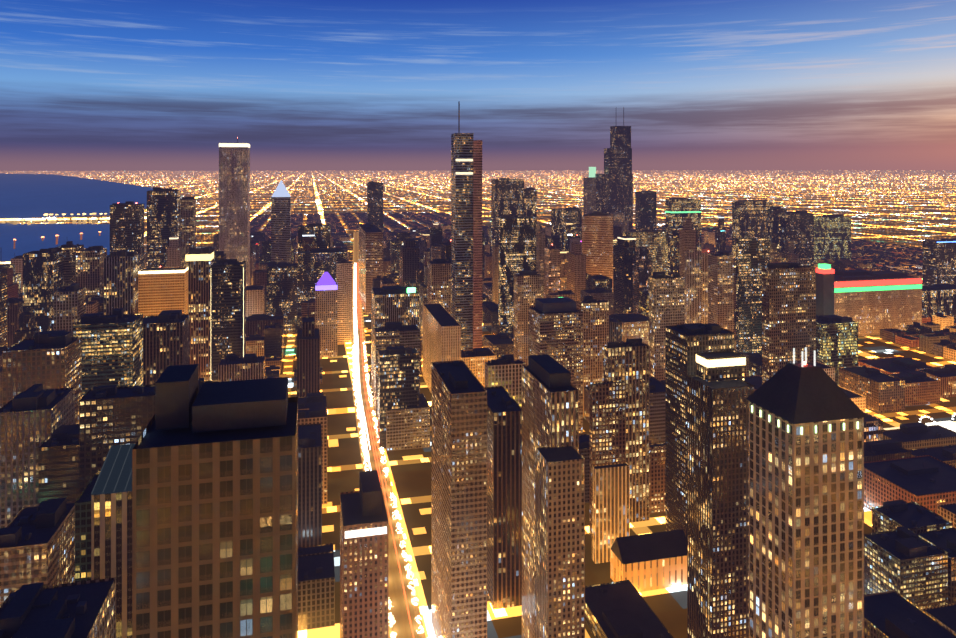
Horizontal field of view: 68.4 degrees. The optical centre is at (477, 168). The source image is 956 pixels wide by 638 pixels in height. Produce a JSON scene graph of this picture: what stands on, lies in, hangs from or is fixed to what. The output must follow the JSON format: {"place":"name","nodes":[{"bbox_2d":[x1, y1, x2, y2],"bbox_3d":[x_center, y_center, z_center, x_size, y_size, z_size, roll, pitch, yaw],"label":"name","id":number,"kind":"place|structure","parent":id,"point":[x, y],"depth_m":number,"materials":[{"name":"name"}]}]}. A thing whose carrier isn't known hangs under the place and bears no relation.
{"place":"outdoors","nodes":[
{"label":"outdoors","id":0,"kind":"place"},
{"bbox_2d":[0,173,152,261],"bbox_3d":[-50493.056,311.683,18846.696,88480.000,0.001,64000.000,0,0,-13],"label":"lake water","id":1,"kind":"structure","parent":0,"point":[30,195],"depth_m":5861.00,"materials":[{"name":"blue liquid"}]},
{"bbox_2d":[352,232,425,637],"bbox_3d":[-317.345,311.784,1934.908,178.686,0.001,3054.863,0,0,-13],"label":"road","id":2,"kind":"structure","parent":0,"point":[401,628],"depth_m":644.52,"materials":[{"name":"asphalt"}]},
{"bbox_2d":[0,101,955,637],"bbox_3d":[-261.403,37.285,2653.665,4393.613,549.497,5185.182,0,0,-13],"label":"city buildings","id":3,"kind":"structure","parent":0,"point":[720,387],"depth_m":536.00,"materials":[{"name":"brown concrete"}]},
{"bbox_2d":[0,170,955,637],"bbox_3d":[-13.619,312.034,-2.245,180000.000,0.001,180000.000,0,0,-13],"label":"ground","id":4,"kind":"structure","parent":0,"point":[910,208],"depth_m":4834.20,"materials":[{"name":"yellow"}]},
{"bbox_2d":[0,0,955,170],"label":"sky","id":5,"kind":"structure","parent":0,"point":[86,85],"materials":[{"name":"blue"}]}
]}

